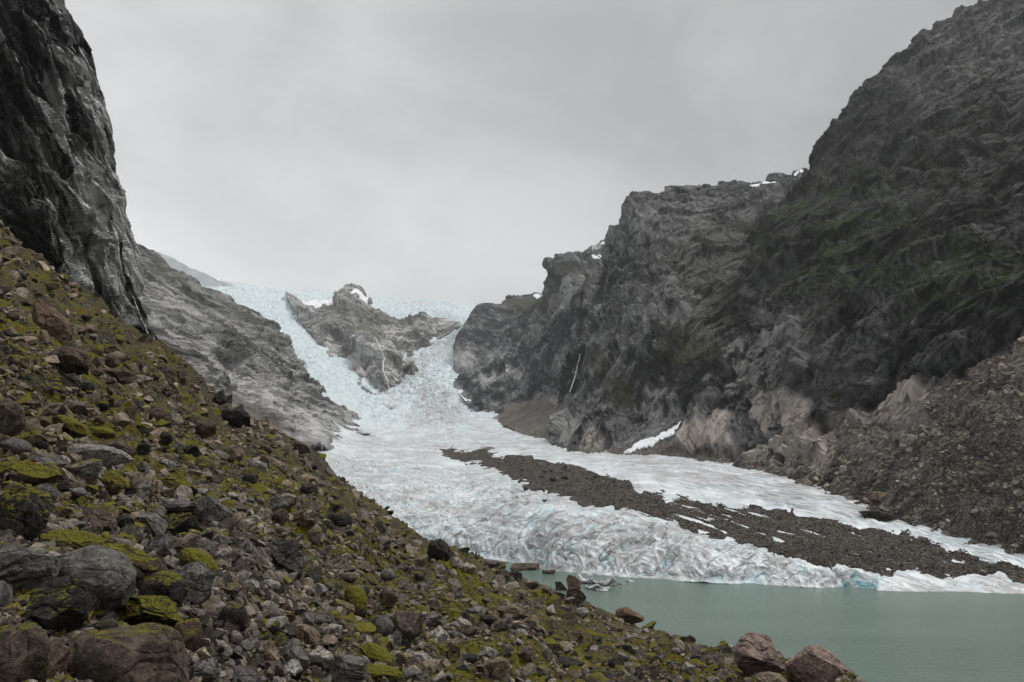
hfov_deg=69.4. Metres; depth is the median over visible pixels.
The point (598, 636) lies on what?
boulder
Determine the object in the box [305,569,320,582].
boulder
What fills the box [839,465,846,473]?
boulder
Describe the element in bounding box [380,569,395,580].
boulder
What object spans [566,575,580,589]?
boulder
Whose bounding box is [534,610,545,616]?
boulder
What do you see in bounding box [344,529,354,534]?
boulder
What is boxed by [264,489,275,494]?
boulder
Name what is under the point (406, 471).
glacier
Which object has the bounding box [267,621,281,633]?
boulder
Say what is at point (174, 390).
boulder
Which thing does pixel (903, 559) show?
moraine rubble
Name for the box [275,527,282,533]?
boulder
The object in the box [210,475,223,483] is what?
boulder
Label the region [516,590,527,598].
boulder
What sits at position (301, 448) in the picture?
boulder
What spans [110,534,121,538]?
boulder
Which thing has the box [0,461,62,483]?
boulder
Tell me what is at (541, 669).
boulder
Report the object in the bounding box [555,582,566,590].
boulder
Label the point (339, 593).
boulder
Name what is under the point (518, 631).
boulder
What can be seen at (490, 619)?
boulder
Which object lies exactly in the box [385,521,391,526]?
boulder
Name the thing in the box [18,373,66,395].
boulder
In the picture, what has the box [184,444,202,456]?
boulder
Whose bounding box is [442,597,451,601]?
boulder
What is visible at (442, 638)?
boulder
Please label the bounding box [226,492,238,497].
boulder
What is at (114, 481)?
boulder
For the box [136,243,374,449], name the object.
mountain spur
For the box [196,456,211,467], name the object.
boulder
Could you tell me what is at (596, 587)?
ice floe
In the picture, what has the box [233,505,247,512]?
boulder
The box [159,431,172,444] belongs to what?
boulder
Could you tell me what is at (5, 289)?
boulder
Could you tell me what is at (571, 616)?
boulder
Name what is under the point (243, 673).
boulder
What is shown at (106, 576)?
boulder
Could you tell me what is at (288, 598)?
rubble
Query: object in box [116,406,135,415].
boulder
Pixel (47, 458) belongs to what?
boulder
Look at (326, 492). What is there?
boulder
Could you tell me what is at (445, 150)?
sky
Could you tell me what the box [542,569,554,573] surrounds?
boulder
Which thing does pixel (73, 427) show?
boulder
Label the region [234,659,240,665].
boulder
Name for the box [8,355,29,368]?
boulder
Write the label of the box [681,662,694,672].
boulder
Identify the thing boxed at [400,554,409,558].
boulder
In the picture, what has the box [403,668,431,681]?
boulder
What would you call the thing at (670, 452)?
talus rubble
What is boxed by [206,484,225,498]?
boulder
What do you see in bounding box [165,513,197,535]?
boulder
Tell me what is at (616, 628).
boulder
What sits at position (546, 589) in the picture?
boulder
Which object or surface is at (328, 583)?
boulder
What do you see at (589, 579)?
ice floe
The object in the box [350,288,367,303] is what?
snow patch
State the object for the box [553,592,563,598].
boulder
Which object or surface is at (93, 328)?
boulder
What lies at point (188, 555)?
boulder
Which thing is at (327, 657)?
boulder
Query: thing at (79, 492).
boulder
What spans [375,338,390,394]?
waterfall
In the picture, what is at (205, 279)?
snow ridge
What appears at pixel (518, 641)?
boulder
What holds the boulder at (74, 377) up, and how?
on the scree slope
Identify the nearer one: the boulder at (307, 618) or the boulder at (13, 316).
the boulder at (307, 618)
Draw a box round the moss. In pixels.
[0,304,851,681]
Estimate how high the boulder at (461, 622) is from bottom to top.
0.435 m
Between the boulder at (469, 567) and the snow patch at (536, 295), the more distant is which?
the snow patch at (536, 295)
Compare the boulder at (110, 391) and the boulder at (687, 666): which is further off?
the boulder at (110, 391)
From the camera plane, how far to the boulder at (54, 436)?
18.68 m
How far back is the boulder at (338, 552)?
30.86 m
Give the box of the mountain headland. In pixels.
[453,240,605,439]
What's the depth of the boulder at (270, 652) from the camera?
10.20 m
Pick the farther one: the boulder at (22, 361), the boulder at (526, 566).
the boulder at (526, 566)
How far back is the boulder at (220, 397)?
161.77 m
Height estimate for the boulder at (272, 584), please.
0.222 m
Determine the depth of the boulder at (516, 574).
206.69 m
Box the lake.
[497,560,1023,681]
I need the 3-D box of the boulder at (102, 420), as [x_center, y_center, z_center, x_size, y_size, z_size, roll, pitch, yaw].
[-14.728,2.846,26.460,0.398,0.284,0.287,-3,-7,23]
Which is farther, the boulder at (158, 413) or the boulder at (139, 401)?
the boulder at (139, 401)
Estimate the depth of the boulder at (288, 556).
18.61 m
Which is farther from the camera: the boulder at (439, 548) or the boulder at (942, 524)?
the boulder at (942, 524)
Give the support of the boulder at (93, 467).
on the scree slope
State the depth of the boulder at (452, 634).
24.65 m
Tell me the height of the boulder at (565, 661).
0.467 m
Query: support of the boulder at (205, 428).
on the scree slope
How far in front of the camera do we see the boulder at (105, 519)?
13.44 m
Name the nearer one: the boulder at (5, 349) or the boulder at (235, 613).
the boulder at (235, 613)
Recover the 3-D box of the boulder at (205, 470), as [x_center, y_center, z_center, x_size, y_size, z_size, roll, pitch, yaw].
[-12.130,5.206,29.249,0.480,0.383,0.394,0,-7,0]
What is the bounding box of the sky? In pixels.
[65,0,985,306]
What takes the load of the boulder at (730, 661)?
on the scree slope
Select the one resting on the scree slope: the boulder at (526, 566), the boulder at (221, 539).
the boulder at (221, 539)
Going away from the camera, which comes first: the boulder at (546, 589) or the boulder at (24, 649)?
the boulder at (24, 649)
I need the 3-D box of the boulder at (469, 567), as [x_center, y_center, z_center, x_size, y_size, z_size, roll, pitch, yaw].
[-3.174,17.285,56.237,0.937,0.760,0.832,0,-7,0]
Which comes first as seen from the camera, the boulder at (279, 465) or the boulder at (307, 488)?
the boulder at (307, 488)
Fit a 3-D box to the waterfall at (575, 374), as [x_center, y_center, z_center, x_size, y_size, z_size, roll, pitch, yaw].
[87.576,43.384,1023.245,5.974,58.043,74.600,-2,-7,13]
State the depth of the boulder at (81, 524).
12.40 m
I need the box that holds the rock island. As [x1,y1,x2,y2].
[286,283,460,408]
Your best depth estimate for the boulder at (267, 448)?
85.56 m
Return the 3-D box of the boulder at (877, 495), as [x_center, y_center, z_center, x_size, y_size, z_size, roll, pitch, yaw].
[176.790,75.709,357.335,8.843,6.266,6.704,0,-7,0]
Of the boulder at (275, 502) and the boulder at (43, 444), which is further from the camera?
the boulder at (275, 502)
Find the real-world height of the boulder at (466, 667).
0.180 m
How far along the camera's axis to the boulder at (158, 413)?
39.89 m
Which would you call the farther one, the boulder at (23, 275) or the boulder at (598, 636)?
the boulder at (23, 275)
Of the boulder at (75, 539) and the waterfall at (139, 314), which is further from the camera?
the waterfall at (139, 314)
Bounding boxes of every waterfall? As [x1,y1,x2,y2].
[133,296,147,332]
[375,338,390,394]
[569,355,579,391]
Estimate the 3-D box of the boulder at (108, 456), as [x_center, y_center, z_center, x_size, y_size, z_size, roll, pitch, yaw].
[-10.704,2.976,19.058,1.687,0.676,1.048,2,-7,-15]
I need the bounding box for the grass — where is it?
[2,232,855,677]
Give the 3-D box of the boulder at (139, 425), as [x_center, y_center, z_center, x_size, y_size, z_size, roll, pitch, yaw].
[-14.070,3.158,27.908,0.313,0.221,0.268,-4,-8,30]
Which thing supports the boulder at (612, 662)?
on the scree slope
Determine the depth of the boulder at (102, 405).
35.75 m
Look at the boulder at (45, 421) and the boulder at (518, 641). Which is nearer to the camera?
the boulder at (45, 421)
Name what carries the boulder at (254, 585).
on the scree slope
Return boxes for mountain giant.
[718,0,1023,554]
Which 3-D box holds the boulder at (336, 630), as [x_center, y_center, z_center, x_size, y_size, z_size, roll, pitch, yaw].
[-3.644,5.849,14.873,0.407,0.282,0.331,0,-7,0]
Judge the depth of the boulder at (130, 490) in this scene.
18.79 m
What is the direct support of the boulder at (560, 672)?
on the scree slope
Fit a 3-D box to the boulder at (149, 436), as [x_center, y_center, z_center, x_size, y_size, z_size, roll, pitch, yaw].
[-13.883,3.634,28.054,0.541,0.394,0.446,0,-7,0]
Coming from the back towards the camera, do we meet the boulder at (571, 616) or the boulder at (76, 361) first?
the boulder at (571, 616)
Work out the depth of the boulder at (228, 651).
9.40 m
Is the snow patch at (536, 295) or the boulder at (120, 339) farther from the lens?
the snow patch at (536, 295)
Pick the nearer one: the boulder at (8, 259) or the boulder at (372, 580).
the boulder at (372, 580)
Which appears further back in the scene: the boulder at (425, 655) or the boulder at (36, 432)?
the boulder at (36, 432)
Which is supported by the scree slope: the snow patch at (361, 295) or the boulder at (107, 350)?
the boulder at (107, 350)
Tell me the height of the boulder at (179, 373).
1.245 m
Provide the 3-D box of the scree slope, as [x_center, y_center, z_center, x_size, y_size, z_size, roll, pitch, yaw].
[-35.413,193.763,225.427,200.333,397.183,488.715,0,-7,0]
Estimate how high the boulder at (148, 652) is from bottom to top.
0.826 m
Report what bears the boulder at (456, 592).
on the scree slope
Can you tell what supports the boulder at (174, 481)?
on the scree slope
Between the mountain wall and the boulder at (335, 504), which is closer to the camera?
the boulder at (335, 504)
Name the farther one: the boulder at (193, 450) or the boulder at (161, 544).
the boulder at (193, 450)
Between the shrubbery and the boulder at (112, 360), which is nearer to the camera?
the boulder at (112, 360)
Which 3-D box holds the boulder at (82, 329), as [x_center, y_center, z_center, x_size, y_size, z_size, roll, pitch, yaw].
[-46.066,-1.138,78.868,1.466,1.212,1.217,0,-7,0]
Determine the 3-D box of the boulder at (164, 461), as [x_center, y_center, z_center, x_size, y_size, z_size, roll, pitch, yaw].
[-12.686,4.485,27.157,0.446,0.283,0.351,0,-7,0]
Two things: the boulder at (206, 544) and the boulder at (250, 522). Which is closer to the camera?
the boulder at (206, 544)
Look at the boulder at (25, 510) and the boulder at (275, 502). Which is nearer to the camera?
the boulder at (25, 510)
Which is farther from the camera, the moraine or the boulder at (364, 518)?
the moraine
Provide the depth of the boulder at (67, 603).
8.05 m
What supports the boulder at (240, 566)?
on the scree slope
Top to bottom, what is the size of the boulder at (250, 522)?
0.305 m
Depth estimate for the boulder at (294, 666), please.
10.56 m
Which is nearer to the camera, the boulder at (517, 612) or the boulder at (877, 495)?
the boulder at (517, 612)
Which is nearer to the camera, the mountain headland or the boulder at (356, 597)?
the boulder at (356, 597)
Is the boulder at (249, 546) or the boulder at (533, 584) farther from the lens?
the boulder at (533, 584)
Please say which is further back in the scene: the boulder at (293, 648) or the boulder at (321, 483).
the boulder at (321, 483)
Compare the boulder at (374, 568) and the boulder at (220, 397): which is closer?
the boulder at (374, 568)
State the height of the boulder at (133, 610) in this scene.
0.496 m
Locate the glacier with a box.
[202,281,1023,592]
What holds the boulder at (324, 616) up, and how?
on the scree slope
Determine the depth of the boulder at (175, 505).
19.60 m
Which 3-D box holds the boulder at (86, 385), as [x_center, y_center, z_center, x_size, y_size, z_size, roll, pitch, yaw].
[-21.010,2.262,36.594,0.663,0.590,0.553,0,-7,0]
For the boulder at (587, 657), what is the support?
on the scree slope
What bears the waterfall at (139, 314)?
on the cliff
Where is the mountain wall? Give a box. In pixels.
[548,168,852,500]
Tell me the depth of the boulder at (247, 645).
9.99 m
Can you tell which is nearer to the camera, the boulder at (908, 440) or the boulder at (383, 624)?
the boulder at (383, 624)
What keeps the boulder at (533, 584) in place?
on the scree slope
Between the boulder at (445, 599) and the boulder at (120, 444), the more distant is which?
the boulder at (445, 599)
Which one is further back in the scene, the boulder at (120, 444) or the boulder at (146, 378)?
the boulder at (146, 378)
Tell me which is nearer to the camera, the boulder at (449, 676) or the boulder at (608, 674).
the boulder at (449, 676)
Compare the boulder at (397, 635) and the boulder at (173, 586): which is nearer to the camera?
the boulder at (173, 586)
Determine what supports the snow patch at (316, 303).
on the rock island
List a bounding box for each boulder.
[0,286,11,293]
[0,345,11,353]
[0,397,25,436]
[0,438,32,454]
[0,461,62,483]
[0,482,53,540]
[0,543,60,589]
[0,580,12,606]
[0,622,50,681]
[1,330,11,336]
[2,257,13,262]
[2,373,15,378]
[6,312,19,320]
[7,617,18,624]
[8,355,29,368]
[14,282,26,287]
[18,271,26,279]
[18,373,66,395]
[25,576,96,632]
[28,430,41,434]
[29,454,66,467]
[31,299,73,342]
[35,441,48,449]
[35,483,58,500]
[36,638,69,681]
[39,416,51,427]
[40,529,113,549]
[44,282,59,289]
[47,346,91,374]
[48,404,66,414]
[48,434,59,440]
[52,506,74,517]
[54,415,87,436]
[55,545,136,610]
[64,458,103,478]
[65,444,131,467]
[67,622,189,681]
[68,373,80,384]
[69,487,87,497]
[71,521,86,528]
[73,325,88,334]
[80,314,91,320]
[80,381,94,390]
[82,508,117,530]
[84,324,97,333]
[84,542,165,588]
[89,334,97,339]
[90,426,116,437]
[92,369,103,376]
[94,417,105,423]
[96,401,109,410]
[99,469,125,495]
[101,622,118,629]
[102,439,136,456]
[104,347,111,353]
[105,354,119,367]
[105,368,134,383]
[105,387,114,395]
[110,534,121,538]
[115,334,124,343]
[115,595,182,625]
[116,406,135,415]
[116,514,134,531]
[124,485,136,494]
[131,397,143,407]
[134,422,142,427]
[135,374,152,381]
[135,512,167,536]
[136,443,149,454]
[138,571,188,608]
[139,461,152,471]
[145,407,166,420]
[145,433,153,441]
[146,533,176,557]
[148,504,166,518]
[158,473,198,495]
[159,379,182,398]
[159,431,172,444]
[159,498,195,512]
[161,459,169,466]
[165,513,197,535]
[171,413,182,424]
[174,618,202,650]
[176,370,185,376]
[178,561,215,604]
[179,547,220,572]
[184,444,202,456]
[188,538,212,553]
[189,657,219,681]
[191,419,216,438]
[194,493,232,522]
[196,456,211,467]
[201,468,210,472]
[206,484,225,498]
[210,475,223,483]
[211,535,232,544]
[214,390,227,404]
[214,639,232,655]
[216,453,225,461]
[219,602,246,627]
[222,408,250,427]
[224,444,243,462]
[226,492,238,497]
[226,583,243,594]
[231,562,249,571]
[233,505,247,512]
[233,665,261,681]
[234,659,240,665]
[240,640,253,651]
[241,580,259,593]
[242,473,258,483]
[242,518,255,529]
[243,541,259,559]
[247,458,267,472]
[247,498,254,502]
[256,496,264,502]
[260,445,272,453]
[262,579,279,590]
[262,640,279,660]
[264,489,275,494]
[264,600,280,618]
[266,457,284,472]
[267,494,289,510]
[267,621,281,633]
[269,538,303,580]
[272,509,288,525]
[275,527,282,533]
[282,638,309,670]
[283,659,302,676]
[291,441,309,454]
[291,510,317,526]
[299,612,313,625]
[300,483,315,493]
[303,624,319,646]
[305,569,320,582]
[308,646,333,669]
[313,610,337,625]
[317,482,325,486]
[320,579,336,587]
[321,488,328,495]
[323,560,332,567]
[323,623,342,636]
[328,655,371,681]
[329,499,343,511]
[331,549,342,557]
[332,514,352,525]
[333,599,354,615]
[335,591,344,599]
[340,572,356,582]
[343,585,367,618]
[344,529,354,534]
[349,543,358,550]
[350,642,360,648]
[360,642,395,664]
[361,516,370,525]
[366,577,377,585]
[367,604,374,611]
[367,664,402,681]
[370,510,378,516]
[371,565,377,573]
[371,614,393,636]
[379,586,398,606]
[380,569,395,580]
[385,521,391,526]
[391,629,402,646]
[392,610,423,640]
[393,529,400,538]
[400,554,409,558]
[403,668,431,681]
[413,571,423,578]
[414,652,434,659]
[417,583,428,591]
[424,611,441,625]
[427,538,450,562]
[435,563,444,573]
[436,634,447,642]
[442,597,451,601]
[445,673,452,679]
[447,630,460,638]
[449,588,461,597]
[450,557,459,566]
[455,664,470,670]
[456,618,471,628]
[464,563,475,572]
[465,573,471,580]
[465,653,476,663]
[466,608,477,613]
[478,647,498,658]
[481,615,497,623]
[482,597,489,603]
[487,657,509,678]
[494,569,509,579]
[495,602,528,620]
[498,617,512,629]
[500,644,512,654]
[510,563,539,570]
[510,569,521,580]
[514,637,522,644]
[515,629,527,635]
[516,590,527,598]
[519,644,533,661]
[526,581,539,588]
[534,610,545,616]
[535,664,547,675]
[538,585,553,596]
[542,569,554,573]
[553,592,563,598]
[554,669,564,676]
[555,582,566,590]
[555,655,584,667]
[564,612,576,621]
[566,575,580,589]
[566,586,585,605]
[571,628,584,639]
[575,607,588,616]
[584,654,591,659]
[588,669,621,678]
[592,632,605,639]
[607,658,623,667]
[609,625,622,631]
[615,607,643,624]
[670,647,680,654]
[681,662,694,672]
[698,663,705,667]
[704,655,715,663]
[723,658,736,665]
[734,632,785,674]
[755,671,786,681]
[785,645,846,681]
[827,474,833,481]
[838,454,846,462]
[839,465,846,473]
[857,434,864,440]
[858,510,895,521]
[871,491,886,501]
[899,433,917,450]
[939,522,946,528]
[960,446,965,452]
[970,509,978,513]
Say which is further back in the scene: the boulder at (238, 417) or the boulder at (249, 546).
the boulder at (238, 417)
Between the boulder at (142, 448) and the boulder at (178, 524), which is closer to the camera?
the boulder at (178, 524)
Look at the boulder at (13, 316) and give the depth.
43.98 m
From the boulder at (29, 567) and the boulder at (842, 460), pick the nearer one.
the boulder at (29, 567)
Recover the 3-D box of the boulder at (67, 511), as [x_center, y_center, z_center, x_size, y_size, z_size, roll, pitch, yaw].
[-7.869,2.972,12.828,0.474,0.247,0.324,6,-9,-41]
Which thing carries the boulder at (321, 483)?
on the scree slope
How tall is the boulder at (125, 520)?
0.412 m
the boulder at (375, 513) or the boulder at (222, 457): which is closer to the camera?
the boulder at (222, 457)
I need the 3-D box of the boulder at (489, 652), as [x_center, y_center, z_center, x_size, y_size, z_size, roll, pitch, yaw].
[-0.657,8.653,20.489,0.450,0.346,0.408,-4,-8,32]
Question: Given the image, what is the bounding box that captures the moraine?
[440,447,1023,583]
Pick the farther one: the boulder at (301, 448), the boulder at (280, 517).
the boulder at (301, 448)
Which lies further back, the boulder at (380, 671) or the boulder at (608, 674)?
the boulder at (608, 674)
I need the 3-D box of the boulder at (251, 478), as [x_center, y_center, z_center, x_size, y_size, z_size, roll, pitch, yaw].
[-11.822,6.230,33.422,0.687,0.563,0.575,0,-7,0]
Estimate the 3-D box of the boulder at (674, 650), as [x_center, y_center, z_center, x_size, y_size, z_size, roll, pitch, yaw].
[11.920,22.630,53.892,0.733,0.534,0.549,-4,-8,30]
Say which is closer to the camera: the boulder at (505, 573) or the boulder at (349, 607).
the boulder at (349, 607)
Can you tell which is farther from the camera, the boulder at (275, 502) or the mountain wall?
the mountain wall
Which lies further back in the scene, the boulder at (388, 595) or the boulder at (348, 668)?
the boulder at (388, 595)
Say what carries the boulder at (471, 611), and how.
on the scree slope
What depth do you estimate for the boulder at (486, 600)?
49.07 m
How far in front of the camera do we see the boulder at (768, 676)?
18.81 m
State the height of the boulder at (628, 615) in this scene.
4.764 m
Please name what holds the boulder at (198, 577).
on the scree slope
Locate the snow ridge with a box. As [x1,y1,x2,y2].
[141,244,232,286]
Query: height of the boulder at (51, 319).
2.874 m
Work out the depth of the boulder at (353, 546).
35.70 m
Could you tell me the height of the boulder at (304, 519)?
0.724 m
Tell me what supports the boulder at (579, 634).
on the scree slope
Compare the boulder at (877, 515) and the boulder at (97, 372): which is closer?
the boulder at (97, 372)
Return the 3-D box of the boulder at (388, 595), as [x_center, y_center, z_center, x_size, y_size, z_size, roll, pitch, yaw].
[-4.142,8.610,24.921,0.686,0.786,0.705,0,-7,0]
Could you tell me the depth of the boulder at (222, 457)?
39.65 m
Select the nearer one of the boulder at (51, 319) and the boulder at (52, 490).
the boulder at (52, 490)
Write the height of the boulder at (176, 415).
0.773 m
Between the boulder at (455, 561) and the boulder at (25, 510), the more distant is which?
the boulder at (455, 561)
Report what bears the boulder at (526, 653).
on the scree slope
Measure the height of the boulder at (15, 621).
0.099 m
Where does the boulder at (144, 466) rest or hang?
on the scree slope
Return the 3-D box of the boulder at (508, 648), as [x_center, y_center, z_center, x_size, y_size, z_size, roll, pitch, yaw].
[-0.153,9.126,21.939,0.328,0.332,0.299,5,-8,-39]
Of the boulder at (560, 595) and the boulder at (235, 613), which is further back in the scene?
the boulder at (560, 595)
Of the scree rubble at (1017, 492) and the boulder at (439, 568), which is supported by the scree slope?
the boulder at (439, 568)
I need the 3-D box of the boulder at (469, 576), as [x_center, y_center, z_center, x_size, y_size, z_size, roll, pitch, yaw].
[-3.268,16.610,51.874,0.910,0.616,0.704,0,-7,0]
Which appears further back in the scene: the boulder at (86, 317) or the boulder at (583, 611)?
the boulder at (583, 611)
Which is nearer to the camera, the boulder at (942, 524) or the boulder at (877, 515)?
the boulder at (942, 524)
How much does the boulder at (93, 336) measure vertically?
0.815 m
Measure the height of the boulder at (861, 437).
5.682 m
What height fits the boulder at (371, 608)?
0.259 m
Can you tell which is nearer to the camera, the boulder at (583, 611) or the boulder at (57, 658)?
the boulder at (57, 658)
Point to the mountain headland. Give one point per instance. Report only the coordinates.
(510, 352)
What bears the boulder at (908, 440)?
on the scree rubble at (1017, 492)
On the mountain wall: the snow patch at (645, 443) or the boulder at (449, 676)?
the snow patch at (645, 443)
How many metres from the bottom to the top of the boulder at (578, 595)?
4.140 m
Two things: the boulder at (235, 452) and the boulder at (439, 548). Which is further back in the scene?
the boulder at (439, 548)
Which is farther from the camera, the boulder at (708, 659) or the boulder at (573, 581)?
the boulder at (573, 581)
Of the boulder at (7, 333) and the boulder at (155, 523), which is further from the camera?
the boulder at (7, 333)
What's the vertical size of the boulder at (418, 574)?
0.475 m
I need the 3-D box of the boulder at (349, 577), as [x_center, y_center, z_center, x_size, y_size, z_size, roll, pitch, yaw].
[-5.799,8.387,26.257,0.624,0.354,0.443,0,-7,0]
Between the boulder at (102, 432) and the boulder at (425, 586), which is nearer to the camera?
the boulder at (102, 432)
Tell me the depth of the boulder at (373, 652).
15.13 m
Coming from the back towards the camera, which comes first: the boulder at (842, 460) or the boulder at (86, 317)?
the boulder at (842, 460)
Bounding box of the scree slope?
[0,227,855,681]
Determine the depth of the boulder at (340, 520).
39.33 m
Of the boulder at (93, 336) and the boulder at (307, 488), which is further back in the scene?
the boulder at (93, 336)
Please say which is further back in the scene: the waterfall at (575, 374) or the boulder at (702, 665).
the waterfall at (575, 374)
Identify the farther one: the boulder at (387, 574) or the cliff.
the cliff
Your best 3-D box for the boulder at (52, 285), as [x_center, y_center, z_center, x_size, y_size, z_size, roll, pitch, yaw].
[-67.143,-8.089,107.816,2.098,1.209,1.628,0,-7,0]
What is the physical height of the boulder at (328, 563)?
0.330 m
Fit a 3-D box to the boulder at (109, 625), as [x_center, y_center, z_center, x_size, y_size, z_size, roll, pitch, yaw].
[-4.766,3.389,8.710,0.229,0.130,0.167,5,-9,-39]
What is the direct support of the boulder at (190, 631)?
on the scree slope
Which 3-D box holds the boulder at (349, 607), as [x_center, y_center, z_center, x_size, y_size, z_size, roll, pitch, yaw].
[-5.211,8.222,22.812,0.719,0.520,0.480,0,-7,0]
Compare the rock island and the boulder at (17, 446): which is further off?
the rock island
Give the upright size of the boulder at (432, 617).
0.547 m
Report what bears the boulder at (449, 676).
on the scree slope
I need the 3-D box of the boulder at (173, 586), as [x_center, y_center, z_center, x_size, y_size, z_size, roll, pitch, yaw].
[-4.609,3.338,9.795,0.612,0.568,0.547,0,-7,0]
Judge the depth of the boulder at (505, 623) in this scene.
26.33 m
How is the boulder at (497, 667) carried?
on the scree slope
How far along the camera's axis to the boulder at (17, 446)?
16.95 m
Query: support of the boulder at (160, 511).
on the scree slope
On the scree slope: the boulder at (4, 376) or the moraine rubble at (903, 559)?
the boulder at (4, 376)
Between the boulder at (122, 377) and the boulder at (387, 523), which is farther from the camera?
the boulder at (387, 523)
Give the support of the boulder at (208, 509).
on the scree slope
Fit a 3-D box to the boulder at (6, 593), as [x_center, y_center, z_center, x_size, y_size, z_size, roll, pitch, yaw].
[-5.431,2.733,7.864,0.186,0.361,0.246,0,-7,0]
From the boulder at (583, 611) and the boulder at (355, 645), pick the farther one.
the boulder at (583, 611)
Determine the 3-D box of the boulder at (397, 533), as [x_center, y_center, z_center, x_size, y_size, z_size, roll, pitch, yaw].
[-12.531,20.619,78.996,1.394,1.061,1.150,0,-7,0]
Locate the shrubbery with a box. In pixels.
[763,74,1022,355]
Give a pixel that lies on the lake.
(870, 634)
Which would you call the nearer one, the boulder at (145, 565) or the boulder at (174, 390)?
the boulder at (145, 565)
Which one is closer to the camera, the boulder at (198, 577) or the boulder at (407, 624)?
the boulder at (198, 577)
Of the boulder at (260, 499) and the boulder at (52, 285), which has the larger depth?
the boulder at (52, 285)
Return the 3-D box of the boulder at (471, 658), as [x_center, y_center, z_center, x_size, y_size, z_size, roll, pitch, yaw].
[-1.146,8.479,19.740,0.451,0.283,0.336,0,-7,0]
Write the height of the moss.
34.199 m
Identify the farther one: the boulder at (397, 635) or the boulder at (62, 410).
the boulder at (62, 410)
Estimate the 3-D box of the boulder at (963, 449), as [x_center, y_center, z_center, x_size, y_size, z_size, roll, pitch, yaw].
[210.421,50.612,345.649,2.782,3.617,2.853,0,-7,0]
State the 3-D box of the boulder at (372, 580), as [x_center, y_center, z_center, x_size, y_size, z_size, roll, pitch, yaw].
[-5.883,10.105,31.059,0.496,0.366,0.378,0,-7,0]
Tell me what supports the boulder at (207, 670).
on the scree slope
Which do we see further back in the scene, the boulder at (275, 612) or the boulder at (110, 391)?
the boulder at (110, 391)
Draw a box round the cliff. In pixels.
[0,0,157,339]
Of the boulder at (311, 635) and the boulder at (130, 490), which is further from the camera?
the boulder at (130, 490)
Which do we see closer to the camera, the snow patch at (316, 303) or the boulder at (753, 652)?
the boulder at (753, 652)
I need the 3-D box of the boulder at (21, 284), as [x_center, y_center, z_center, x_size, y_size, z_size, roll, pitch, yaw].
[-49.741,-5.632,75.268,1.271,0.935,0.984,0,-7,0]
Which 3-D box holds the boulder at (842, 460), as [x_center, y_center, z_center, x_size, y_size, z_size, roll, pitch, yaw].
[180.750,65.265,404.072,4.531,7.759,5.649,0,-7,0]
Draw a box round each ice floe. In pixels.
[577,573,598,583]
[585,584,610,590]
[599,577,621,585]
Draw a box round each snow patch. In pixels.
[302,297,332,308]
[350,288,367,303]
[533,293,542,298]
[591,242,603,251]
[624,421,681,453]
[750,181,775,186]
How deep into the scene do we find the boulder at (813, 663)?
35.26 m
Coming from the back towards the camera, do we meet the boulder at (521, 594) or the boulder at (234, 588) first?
the boulder at (521, 594)
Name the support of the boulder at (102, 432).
on the scree slope
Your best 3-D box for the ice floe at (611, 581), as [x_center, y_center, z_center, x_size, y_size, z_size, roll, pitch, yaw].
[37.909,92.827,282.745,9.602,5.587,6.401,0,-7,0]
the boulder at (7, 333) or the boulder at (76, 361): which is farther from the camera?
the boulder at (7, 333)
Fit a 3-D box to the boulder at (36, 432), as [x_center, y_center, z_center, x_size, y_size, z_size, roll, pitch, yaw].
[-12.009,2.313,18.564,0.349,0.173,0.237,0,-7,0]
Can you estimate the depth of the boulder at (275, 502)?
30.46 m
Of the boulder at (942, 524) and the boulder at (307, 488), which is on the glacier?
the boulder at (942, 524)
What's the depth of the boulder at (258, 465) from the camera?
36.69 m
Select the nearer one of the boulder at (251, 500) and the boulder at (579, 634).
the boulder at (251, 500)
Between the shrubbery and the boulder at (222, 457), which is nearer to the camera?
the boulder at (222, 457)
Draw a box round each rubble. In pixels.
[0,220,865,681]
[443,446,1023,578]
[575,439,763,465]
[741,336,1023,553]
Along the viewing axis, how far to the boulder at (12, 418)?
17.54 m

